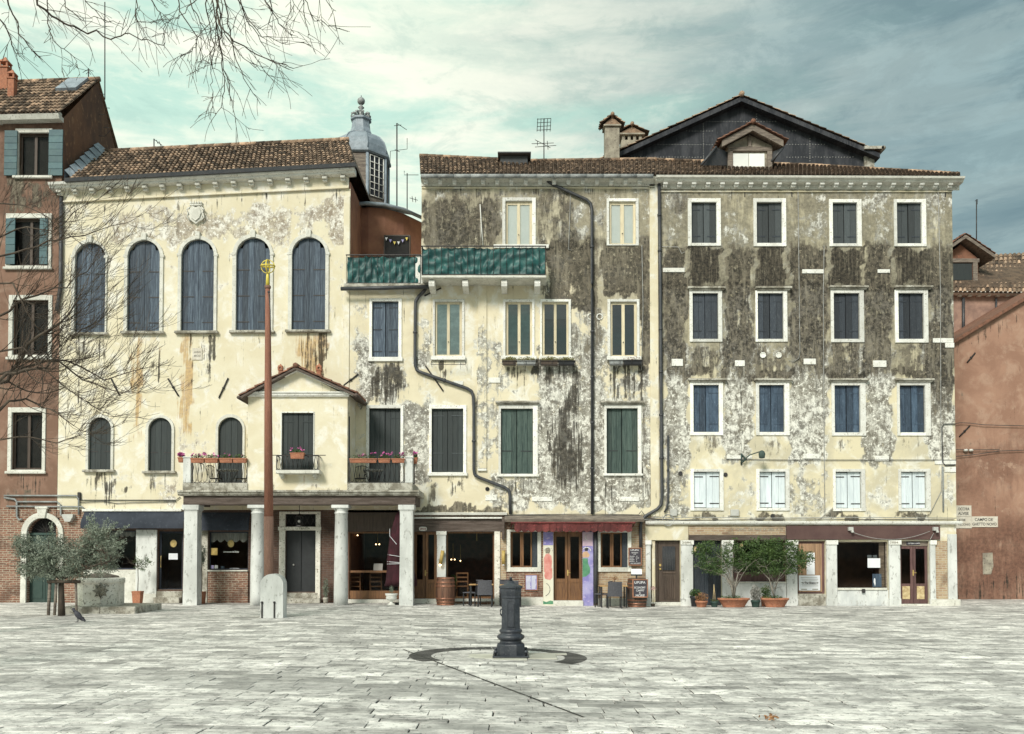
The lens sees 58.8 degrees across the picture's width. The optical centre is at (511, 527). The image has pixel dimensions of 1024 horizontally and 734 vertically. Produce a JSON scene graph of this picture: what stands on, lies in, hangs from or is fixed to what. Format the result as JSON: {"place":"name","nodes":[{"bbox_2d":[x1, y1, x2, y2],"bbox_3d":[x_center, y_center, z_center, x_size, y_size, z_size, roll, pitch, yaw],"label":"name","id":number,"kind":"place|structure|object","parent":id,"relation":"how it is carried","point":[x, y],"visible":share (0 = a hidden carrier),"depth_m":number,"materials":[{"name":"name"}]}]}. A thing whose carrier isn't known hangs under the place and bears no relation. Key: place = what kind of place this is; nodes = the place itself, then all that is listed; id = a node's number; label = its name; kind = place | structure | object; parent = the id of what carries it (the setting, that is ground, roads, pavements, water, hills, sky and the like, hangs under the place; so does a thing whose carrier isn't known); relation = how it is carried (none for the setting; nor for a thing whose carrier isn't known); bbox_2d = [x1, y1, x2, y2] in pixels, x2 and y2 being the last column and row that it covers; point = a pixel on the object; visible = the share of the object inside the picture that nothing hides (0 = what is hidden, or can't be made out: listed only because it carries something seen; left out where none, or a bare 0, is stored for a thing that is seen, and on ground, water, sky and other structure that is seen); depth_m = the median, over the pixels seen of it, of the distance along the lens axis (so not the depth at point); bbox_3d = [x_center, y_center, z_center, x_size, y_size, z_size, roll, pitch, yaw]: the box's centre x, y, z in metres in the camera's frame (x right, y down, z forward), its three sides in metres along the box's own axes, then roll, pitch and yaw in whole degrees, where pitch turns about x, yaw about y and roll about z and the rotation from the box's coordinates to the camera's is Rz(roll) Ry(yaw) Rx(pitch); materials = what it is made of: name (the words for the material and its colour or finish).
{"place":"outdoors","nodes":[
{"label":"outdoors","id":0,"kind":"place"},
{"bbox_2d":[0,599,1023,733],"bbox_3d":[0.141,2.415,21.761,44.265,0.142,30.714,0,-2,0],"label":"pavement","id":1,"kind":"structure","parent":0,"point":[70,664],"depth_m":13.80,"materials":[{"name":"grey stone"}]},
{"bbox_2d":[0,57,117,602],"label":"tall house","id":2,"kind":"structure","parent":1,"relation":"on","point":[52,127],"depth_m":32.28,"materials":[{"name":"brick"}]},
{"bbox_2d":[5,407,45,473],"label":"window","id":3,"kind":"structure","parent":2,"relation":"in","point":[29,458],"depth_m":32.25,"materials":[{"name":"stone"}]},
{"bbox_2d":[3,213,51,269],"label":"window","id":4,"kind":"structure","parent":2,"relation":"in","point":[15,241],"depth_m":32.28,"materials":[{"name":"stone"}]},
{"bbox_2d":[5,295,52,359],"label":"window","id":5,"kind":"structure","parent":2,"relation":"in","point":[39,304],"depth_m":32.36,"materials":[{"name":"stone"}]},
{"bbox_2d":[4,128,62,178],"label":"window","id":6,"kind":"structure","parent":2,"relation":"in","point":[40,154],"depth_m":32.33,"materials":[{"name":"wood"}]},
{"bbox_2d":[47,580,80,614],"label":"tree stakes","id":7,"kind":"object","parent":1,"relation":"on","point":[50,582],"visible":0.91,"depth_m":25.09,"materials":[{"name":"brown wood"}]},
{"bbox_2d":[0,512,131,615],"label":"olive tree","id":8,"kind":"object","parent":1,"relation":"on","point":[56,554],"visible":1,"depth_m":25.10,"materials":[{"name":"green plant"}]},
{"bbox_2d":[0,153,208,458],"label":"bare tree","id":9,"kind":"object","parent":1,"relation":"on","point":[17,368],"visible":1,"depth_m":19.07,"materials":[{"name":"brown plant"}]},
{"bbox_2d":[65,572,161,613],"bbox_3d":[-11.878,1.934,27.109,2.119,1.194,2.000,0,-2,0],"label":"wellhead","id":10,"kind":"object","parent":1,"relation":"on","point":[96,594],"visible":0.9,"depth_m":26.46,"materials":[{"name":"stone"}]},
{"bbox_2d":[125,556,153,602],"bbox_3d":[-12.775,1.744,31.145,0.957,1.747,0.563,0,-2,0],"label":"potted tree","id":11,"kind":"object","parent":1,"relation":"on","point":[137,596],"visible":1,"depth_m":31.08,"materials":[{"name":"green plant"}]},
{"bbox_2d":[0,0,349,154],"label":"overhanging tree","id":12,"kind":"object","parent":1,"relation":"on","point":[216,15],"visible":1,"depth_m":11.65,"materials":[{"name":"brown plant"}]},
{"bbox_2d":[48,137,423,605],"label":"cream building","id":13,"kind":"structure","parent":1,"relation":"on","point":[291,209],"depth_m":32.16,"materials":[{"name":"paint"}]},
{"bbox_2d":[67,235,108,335],"bbox_3d":[-14.982,-8.581,32.305,1.410,3.560,0.390,0,-2,0],"label":"window","id":14,"kind":"structure","parent":13,"relation":"in","point":[101,330],"depth_m":32.32,"materials":[{"name":"wood"}]},
{"bbox_2d":[82,414,115,471],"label":"window","id":15,"kind":"structure","parent":13,"relation":"in","point":[101,457],"depth_m":32.15,"materials":[{"name":"wood"}]},
{"bbox_2d":[109,531,135,568],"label":"shop window","id":16,"kind":"structure","parent":13,"relation":"in","point":[125,533],"depth_m":32.16,"materials":[{"name":"black glass"}]},
{"bbox_2d":[121,233,164,333],"bbox_3d":[-13.057,-8.647,32.307,1.541,3.604,0.390,0,-2,0],"label":"window","id":17,"kind":"structure","parent":13,"relation":"in","point":[148,299],"depth_m":32.32,"materials":[{"name":"wood"}]},
{"bbox_2d":[142,415,175,473],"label":"window","id":18,"kind":"structure","parent":13,"relation":"in","point":[162,431],"depth_m":32.15,"materials":[{"name":"wood"}]},
{"bbox_2d":[159,531,182,588],"bbox_3d":[-12.014,1.177,32.053,0.864,2.093,0.172,0,-2,0],"label":"shop door","id":19,"kind":"structure","parent":13,"relation":"in","point":[172,556],"depth_m":32.10,"materials":[{"name":"black glass"}]},
{"bbox_2d":[174,231,218,333],"bbox_3d":[-11.154,-8.676,32.308,1.541,3.634,0.390,0,-2,0],"label":"window","id":20,"kind":"structure","parent":13,"relation":"in","point":[197,284],"depth_m":32.31,"materials":[{"name":"wood"}]},
{"bbox_2d":[209,532,247,569],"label":"shop window","id":21,"kind":"structure","parent":13,"relation":"in","point":[230,537],"depth_m":32.19,"materials":[{"name":"black glass"}]},
{"bbox_2d":[215,414,244,481],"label":"window","id":22,"kind":"structure","parent":13,"relation":"in","point":[230,438],"depth_m":32.16,"materials":[{"name":"wood"}]},
{"bbox_2d":[229,230,274,332],"bbox_3d":[-9.192,-8.713,32.309,1.599,3.678,0.390,0,-2,0],"label":"window","id":23,"kind":"structure","parent":13,"relation":"in","point":[248,279],"depth_m":32.32,"materials":[{"name":"wood"}]},
{"bbox_2d":[280,412,314,468],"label":"window","id":24,"kind":"structure","parent":13,"relation":"in","point":[298,429],"depth_m":30.59,"materials":[{"name":"grey wood"}]},
{"bbox_2d":[285,229,330,332],"bbox_3d":[-7.216,-8.731,32.310,1.599,3.671,0.390,0,-2,0],"label":"window","id":25,"kind":"structure","parent":13,"relation":"in","point":[309,261],"depth_m":32.32,"materials":[{"name":"wood"}]},
{"bbox_2d":[349,452,377,462],"bbox_3d":[-4.964,-2.345,30.360,0.922,0.369,0.262,0,-2,0],"label":"flower box","id":26,"kind":"object","parent":13,"relation":"attached to","point":[363,460],"visible":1,"depth_m":30.29,"materials":[{"name":"ceramic"}]},
{"bbox_2d":[340,95,390,207],"bbox_3d":[-6.393,-14.763,38.441,2.431,7.112,2.431,0,-2,0],"label":"dome lantern","id":27,"kind":"object","parent":13,"relation":"on","point":[370,153],"visible":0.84,"depth_m":37.67,"materials":[{"name":"grey metal"}]},
{"bbox_2d":[369,154,383,199],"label":"window","id":28,"kind":"structure","parent":27,"relation":"in","point":[376,185],"depth_m":37.66,"materials":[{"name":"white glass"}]},
{"bbox_2d":[349,532,398,598],"bbox_3d":[-4.861,1.342,32.325,1.829,2.378,0.500,0,-2,0],"label":"shop window","id":29,"kind":"structure","parent":13,"relation":"in","point":[352,594],"depth_m":32.05,"materials":[{"name":"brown wood"}]},
{"bbox_2d":[260,259,275,575],"bbox_3d":[-6.755,-2.453,25.098,0.457,9.993,0.419,0,-2,0],"label":"flagpole","id":30,"kind":"object","parent":1,"relation":"on","point":[268,516],"visible":0.98,"depth_m":25.02,"materials":[{"name":"brown metal"}]},
{"bbox_2d":[260,574,286,617],"bbox_3d":[-6.437,1.846,24.540,0.609,1.202,0.473,0,-2,0],"label":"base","id":31,"kind":"object","parent":1,"relation":"on","point":[273,595],"visible":1,"depth_m":24.36,"materials":[{"name":"stone"}]},
{"bbox_2d":[384,510,416,604],"bbox_3d":[-3.799,0.963,30.985,1.117,3.299,0.598,0,-2,0],"label":"closed parasol","id":32,"kind":"object","parent":1,"relation":"on","point":[393,566],"visible":0.5,"depth_m":30.83,"materials":[{"name":"fabric"}]},
{"bbox_2d":[436,577,455,605],"bbox_3d":[-2.262,2.164,30.951,0.684,0.954,0.684,0,-2,0],"label":"barrel","id":33,"kind":"object","parent":1,"relation":"on","point":[445,591],"visible":1,"depth_m":30.67,"materials":[{"name":"brown wood"}]},
{"bbox_2d":[477,580,491,606],"bbox_3d":[-0.905,2.203,30.419,0.500,0.890,0.560,0,-2,0],"label":"cafe chair","id":34,"kind":"object","parent":1,"relation":"on","point":[484,587],"visible":1,"depth_m":30.18,"materials":[{"name":"black metal"}]},
{"bbox_2d":[409,647,586,663],"bbox_3d":[-0.241,2.241,16.086,3.077,0.051,2.481,0,-2,0],"label":"ring of setts","id":35,"kind":"object","parent":1,"relation":"on","point":[575,658],"visible":0.9,"depth_m":16.03,"materials":[{"name":"grey stone"}]},
{"bbox_2d":[467,653,566,660],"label":"base slabs","id":36,"kind":"structure","parent":1,"relation":"on","point":[535,656],"depth_m":15.71,"materials":[{"name":"grey stone"}]},
{"bbox_2d":[493,577,528,657],"bbox_3d":[-0.021,1.541,15.806,0.620,1.374,0.600,0,-2,0],"label":"drinking fountain","id":37,"kind":"object","parent":36,"relation":"on","point":[510,637],"visible":1,"depth_m":15.65,"materials":[{"name":"paint"}]},
{"bbox_2d":[340,152,693,605],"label":"stained building","id":38,"kind":"structure","parent":1,"relation":"on","point":[523,254],"depth_m":32.17,"materials":[{"name":"beige paint"}]},
{"bbox_2d":[366,405,403,481],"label":"window","id":39,"kind":"structure","parent":38,"relation":"in","point":[386,421],"depth_m":32.20,"materials":[{"name":"black wood"}]},
{"bbox_2d":[368,298,402,361],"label":"window","id":40,"kind":"structure","parent":38,"relation":"in","point":[387,317],"depth_m":32.28,"materials":[{"name":"blue wood"}]},
{"bbox_2d":[359,201,421,257],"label":"attic house","id":41,"kind":"structure","parent":38,"relation":"on","point":[380,221],"depth_m":34.58,"materials":[{"name":"brown wood"}]},
{"bbox_2d":[384,235,410,257],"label":"window","id":42,"kind":"structure","parent":41,"relation":"in","point":[404,247],"depth_m":34.34,"materials":[{"name":"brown wood"}]},
{"bbox_2d":[390,123,406,211],"bbox_3d":[-4.548,-14.317,36.427,0.710,3.829,0.056,0,-2,0],"label":"rooftop aerial","id":43,"kind":"object","parent":41,"relation":"on","point":[396,149],"visible":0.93,"depth_m":36.43,"materials":[{"name":"metal"}]},
{"bbox_2d":[414,532,436,603],"bbox_3d":[-3.053,1.448,31.992,0.867,2.608,0.360,0,-2,0],"label":"door","id":44,"kind":"structure","parent":38,"relation":"in","point":[419,590],"depth_m":32.07,"materials":[{"name":"brown wood"}]},
{"bbox_2d":[428,405,467,475],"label":"window","id":45,"kind":"structure","parent":38,"relation":"in","point":[447,423],"depth_m":32.17,"materials":[{"name":"grey wood"}]},
{"bbox_2d":[431,299,465,359],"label":"window","id":46,"kind":"structure","parent":38,"relation":"in","point":[448,314],"depth_m":32.29,"materials":[{"name":"wood"}]},
{"bbox_2d":[446,532,493,597],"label":"shop window","id":47,"kind":"structure","parent":38,"relation":"in","point":[447,532],"depth_m":32.10,"materials":[{"name":"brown wood"}]},
{"bbox_2d":[495,401,538,476],"bbox_3d":[0.188,-3.125,32.123,1.549,2.668,0.380,0,-2,0],"label":"window","id":48,"kind":"structure","parent":38,"relation":"in","point":[517,420],"depth_m":32.17,"materials":[{"name":"green wood"}]},
{"bbox_2d":[502,197,535,243],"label":"window","id":49,"kind":"structure","parent":38,"relation":"in","point":[518,213],"depth_m":32.40,"materials":[{"name":"white stone"}]},
{"bbox_2d":[501,299,536,359],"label":"window","id":50,"kind":"structure","parent":38,"relation":"in","point":[518,314],"depth_m":32.29,"materials":[{"name":"white stone"}]},
{"bbox_2d":[507,530,540,571],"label":"window","id":51,"kind":"structure","parent":38,"relation":"in","point":[535,537],"depth_m":32.01,"materials":[{"name":"stone"}]},
{"bbox_2d":[525,574,537,590],"bbox_3d":[0.675,1.925,31.921,0.460,0.574,0.070,0,-2,0],"label":"menu poster","id":52,"kind":"object","parent":38,"relation":"attached to","point":[531,582],"visible":1,"depth_m":31.90,"materials":[{"name":"white paper"}]},
{"bbox_2d":[532,118,555,157],"bbox_3d":[1.246,-15.017,35.447,0.959,1.920,0.044,0,-2,0],"label":"rooftop aerial","id":53,"kind":"object","parent":38,"relation":"on","point":[540,126],"visible":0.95,"depth_m":35.45,"materials":[{"name":"metal"}]},
{"bbox_2d":[539,299,571,359],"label":"window","id":54,"kind":"structure","parent":38,"relation":"in","point":[555,314],"depth_m":32.32,"materials":[{"name":"white stone"}]},
{"bbox_2d":[553,532,582,605],"bbox_3d":[1.966,1.448,31.992,1.054,2.608,0.360,0,-2,0],"label":"door","id":55,"kind":"structure","parent":38,"relation":"in","point":[567,591],"depth_m":32.06,"materials":[{"name":"brown wood"}]},
{"bbox_2d":[598,112,624,157],"bbox_3d":[4.071,-15.780,37.095,1.065,2.066,0.730,0,-2,0],"label":"rooftop chimney","id":56,"kind":"object","parent":38,"relation":"on","point":[611,125],"visible":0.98,"depth_m":36.87,"materials":[{"name":"concrete"}]},
{"bbox_2d":[598,531,630,571],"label":"window","id":57,"kind":"structure","parent":38,"relation":"in","point":[625,537],"depth_m":32.01,"materials":[{"name":"stone"}]},
{"bbox_2d":[600,401,643,475],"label":"window","id":58,"kind":"structure","parent":38,"relation":"in","point":[622,419],"depth_m":32.17,"materials":[{"name":"green wood"}]},
{"bbox_2d":[607,198,638,245],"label":"window","id":59,"kind":"structure","parent":38,"relation":"in","point":[622,213],"depth_m":32.39,"materials":[{"name":"white stone"}]},
{"bbox_2d":[607,299,640,359],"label":"window","id":60,"kind":"structure","parent":38,"relation":"in","point":[623,318],"depth_m":32.29,"materials":[{"name":"white stone"}]},
{"bbox_2d":[628,548,641,565],"bbox_3d":[4.310,1.018,31.842,0.473,0.631,0.043,0,-2,0],"label":"chalkboard","id":61,"kind":"object","parent":38,"relation":"attached to","point":[634,556],"visible":1,"depth_m":31.84,"materials":[{"name":"brown wood"}]},
{"bbox_2d":[598,585,627,607],"bbox_3d":[3.448,2.345,31.045,0.937,0.740,0.700,0,-2,0],"label":"cafe table","id":62,"kind":"object","parent":1,"relation":"on","point":[600,596],"visible":0.97,"depth_m":31.31,"materials":[{"name":"brown wood"}]},
{"bbox_2d":[606,582,621,608],"bbox_3d":[3.422,2.252,30.418,0.500,0.890,0.560,0,-2,0],"label":"cafe chair","id":63,"kind":"object","parent":1,"relation":"on","point":[614,589],"visible":1,"depth_m":30.18,"materials":[{"name":"black metal"}]},
{"bbox_2d":[627,578,646,606],"bbox_3d":[4.280,2.229,31.149,0.710,0.978,0.709,0,-2,0],"label":"barrel","id":64,"kind":"object","parent":1,"relation":"on","point":[636,602],"visible":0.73,"depth_m":30.91,"materials":[{"name":"brown wood"}]},
{"bbox_2d":[632,579,647,597],"bbox_3d":[4.325,2.051,30.673,0.525,0.621,0.041,0,-2,0],"label":"chalkboard","id":65,"kind":"object","parent":64,"relation":"attached to","point":[639,588],"visible":1,"depth_m":30.66,"materials":[{"name":"brown wood"}]},
{"bbox_2d":[695,593,707,606],"bbox_3d":[6.476,2.459,31.042,0.471,0.512,0.432,0,-2,0],"label":"potted plant","id":66,"kind":"object","parent":1,"relation":"on","point":[700,602],"visible":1,"depth_m":30.94,"materials":[{"name":"orange plant"}]},
{"bbox_2d":[717,595,749,606],"bbox_3d":[7.564,2.503,31.041,1.116,0.424,0.558,0,-2,0],"label":"planter","id":67,"kind":"object","parent":1,"relation":"on","point":[728,601],"visible":1,"depth_m":30.85,"materials":[{"name":"ceramic"}]},
{"bbox_2d":[691,537,755,596],"bbox_3d":[7.217,1.398,31.026,2.276,2.161,1.378,0,-2,0],"label":"potted shrub","id":68,"kind":"object","parent":67,"relation":"in","point":[724,561],"visible":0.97,"depth_m":30.98,"materials":[{"name":"green plant"}]},
{"bbox_2d":[508,158,964,605],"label":"grey stained building","id":69,"kind":"structure","parent":1,"relation":"on","point":[808,356],"depth_m":32.17,"materials":[{"name":"beige paint"}]},
{"bbox_2d":[651,541,680,605],"bbox_3d":[5.393,1.602,32.007,1.051,2.281,0.320,0,-2,0],"label":"door","id":70,"kind":"structure","parent":69,"relation":"in","point":[667,553],"depth_m":32.09,"materials":[{"name":"brown wood"}]},
{"bbox_2d":[688,198,720,245],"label":"window","id":71,"kind":"structure","parent":69,"relation":"in","point":[704,220],"depth_m":32.39,"materials":[{"name":"grey wood"}]},
{"bbox_2d":[687,286,725,341],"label":"window","id":72,"kind":"structure","parent":69,"relation":"in","point":[702,299],"depth_m":32.28,"materials":[{"name":"wood"}]},
{"bbox_2d":[690,469,723,510],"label":"window","id":73,"kind":"structure","parent":69,"relation":"in","point":[706,485],"depth_m":32.11,"materials":[{"name":"white wood"}]},
{"bbox_2d":[693,541,720,604],"bbox_3d":[6.862,1.605,32.107,1.016,2.281,0.040,0,-2,0],"label":"door","id":74,"kind":"structure","parent":69,"relation":"in","point":[704,582],"depth_m":32.08,"materials":[{"name":"wood"}]},
{"bbox_2d":[688,378,726,434],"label":"window","id":75,"kind":"structure","parent":69,"relation":"in","point":[705,401],"depth_m":32.20,"materials":[{"name":"blue wood"}]},
{"bbox_2d":[694,541,784,581],"bbox_3d":[8.017,1.197,32.085,3.242,1.468,0.125,0,-2,-2],"label":"shop window","id":76,"kind":"structure","parent":69,"relation":"in","point":[745,578],"depth_m":32.06,"materials":[{"name":"black wood"}]},
{"bbox_2d":[600,91,885,166],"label":"dark gable house","id":77,"kind":"structure","parent":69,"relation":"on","point":[695,136],"depth_m":37.96,"materials":[{"name":"tile"}]},
{"bbox_2d":[620,121,649,147],"bbox_3d":[5.159,-16.432,39.471,1.529,1.952,1.044,0,-2,0],"label":"rooftop chimney","id":78,"kind":"object","parent":77,"relation":"on","point":[631,132],"visible":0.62,"depth_m":39.11,"materials":[{"name":"tile"}]},
{"bbox_2d":[700,118,788,169],"bbox_3d":[8.586,-14.088,35.346,3.306,1.945,3.748,0,-2,0],"label":"roof dormer","id":79,"kind":"object","parent":69,"relation":"on","point":[752,142],"visible":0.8,"depth_m":33.92,"materials":[{"name":"brown wood"}]},
{"bbox_2d":[733,154,764,166],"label":"window","id":80,"kind":"structure","parent":79,"relation":"in","point":[739,160],"depth_m":33.96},
{"bbox_2d":[753,198,785,246],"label":"window","id":81,"kind":"structure","parent":69,"relation":"in","point":[769,220],"depth_m":32.39,"materials":[{"name":"grey wood"}]},
{"bbox_2d":[756,469,789,510],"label":"window","id":82,"kind":"structure","parent":69,"relation":"in","point":[772,485],"depth_m":32.12,"materials":[{"name":"white wood"}]},
{"bbox_2d":[755,286,791,341],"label":"window","id":83,"kind":"structure","parent":69,"relation":"in","point":[768,299],"depth_m":32.28,"materials":[{"name":"wood"}]},
{"bbox_2d":[754,378,792,434],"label":"window","id":84,"kind":"structure","parent":69,"relation":"in","point":[769,399],"depth_m":32.20,"materials":[{"name":"blue wood"}]},
{"bbox_2d":[829,199,861,246],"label":"window","id":85,"kind":"structure","parent":69,"relation":"in","point":[845,220],"depth_m":32.38,"materials":[{"name":"grey wood"}]},
{"bbox_2d":[828,285,868,341],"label":"window","id":86,"kind":"structure","parent":69,"relation":"in","point":[845,300],"depth_m":32.28,"materials":[{"name":"wood"}]},
{"bbox_2d":[828,378,869,435],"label":"window","id":87,"kind":"structure","parent":69,"relation":"in","point":[848,395],"depth_m":32.19,"materials":[{"name":"blue wood"}]},
{"bbox_2d":[833,469,865,510],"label":"window","id":88,"kind":"structure","parent":69,"relation":"in","point":[848,484],"depth_m":32.12,"materials":[{"name":"white wood"}]},
{"bbox_2d":[838,542,886,587],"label":"shop window","id":89,"kind":"structure","parent":69,"relation":"in","point":[879,580],"depth_m":32.10,"materials":[{"name":"black glass"}]},
{"bbox_2d":[893,199,926,246],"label":"window","id":90,"kind":"structure","parent":69,"relation":"in","point":[906,216],"depth_m":32.39,"materials":[{"name":"grey wood"}]},
{"bbox_2d":[893,285,933,342],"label":"window","id":91,"kind":"structure","parent":69,"relation":"in","point":[907,298],"depth_m":32.28,"materials":[{"name":"wood"}]},
{"bbox_2d":[894,378,934,435],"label":"window","id":92,"kind":"structure","parent":69,"relation":"in","point":[913,404],"depth_m":32.19,"materials":[{"name":"blue wood"}]},
{"bbox_2d":[898,469,930,510],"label":"window","id":93,"kind":"structure","parent":69,"relation":"in","point":[914,485],"depth_m":32.11,"materials":[{"name":"white wood"}]},
{"bbox_2d":[900,541,931,605],"bbox_3d":[14.147,1.606,31.987,1.082,2.291,0.360,0,-2,0],"label":"door","id":94,"kind":"structure","parent":69,"relation":"in","point":[912,594],"depth_m":32.06,"materials":[{"name":"red wood"}]},
{"bbox_2d":[750,584,761,606],"bbox_3d":[8.319,2.324,31.044,0.429,0.783,0.353,0,-2,0],"label":"potted plant","id":95,"kind":"object","parent":1,"relation":"on","point":[755,593],"visible":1,"depth_m":30.98,"materials":[{"name":"grey plant"}]},
{"bbox_2d":[761,595,788,606],"bbox_3d":[8.976,2.495,31.041,0.976,0.439,0.488,0,-2,0],"label":"planter","id":96,"kind":"object","parent":1,"relation":"on","point":[776,601],"visible":1,"depth_m":30.87,"materials":[{"name":"ceramic"}]},
{"bbox_2d":[736,535,814,597],"bbox_3d":[9.014,1.369,31.084,2.744,2.222,1.338,0,-2,0],"label":"potted shrub","id":97,"kind":"object","parent":96,"relation":"in","point":[800,557],"visible":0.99,"depth_m":30.96,"materials":[{"name":"green plant"}]},
{"bbox_2d":[953,233,1023,331],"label":"back house","id":98,"kind":"structure","parent":1,"relation":"on","point":[986,279],"depth_m":42.64,"materials":[{"name":"paint"}]},
{"bbox_2d":[954,292,1023,598],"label":"red house","id":99,"kind":"structure","parent":1,"relation":"on","point":[989,388],"depth_m":36.50,"materials":[{"name":"paint"}]},
{"bbox_2d":[956,516,971,527],"bbox_3d":[18.060,-0.206,36.403,0.682,0.476,0.032,0,-2,0],"label":"street sign","id":100,"kind":"object","parent":99,"relation":"attached to","point":[967,521],"visible":0.92,"depth_m":36.39,"materials":[{"name":"stone"}]},
{"bbox_2d":[956,505,971,515],"bbox_3d":[18.094,-0.670,36.416,0.607,0.435,0.032,0,-2,0],"label":"street sign","id":101,"kind":"object","parent":99,"relation":"attached to","point":[963,510],"visible":1,"depth_m":36.41,"materials":[{"name":"stone"}]},
{"bbox_2d":[972,516,997,526],"bbox_3d":[18.929,-0.233,36.404,1.042,0.430,0.032,0,-2,0],"label":"street sign","id":102,"kind":"object","parent":99,"relation":"attached to","point":[984,521],"visible":1,"depth_m":36.39,"materials":[{"name":"stone"}]},
{"bbox_2d":[0,0,1023,254],"label":"sky","id":103,"kind":"structure","parent":0,"point":[939,84],"materials":[{"name":"blue"}]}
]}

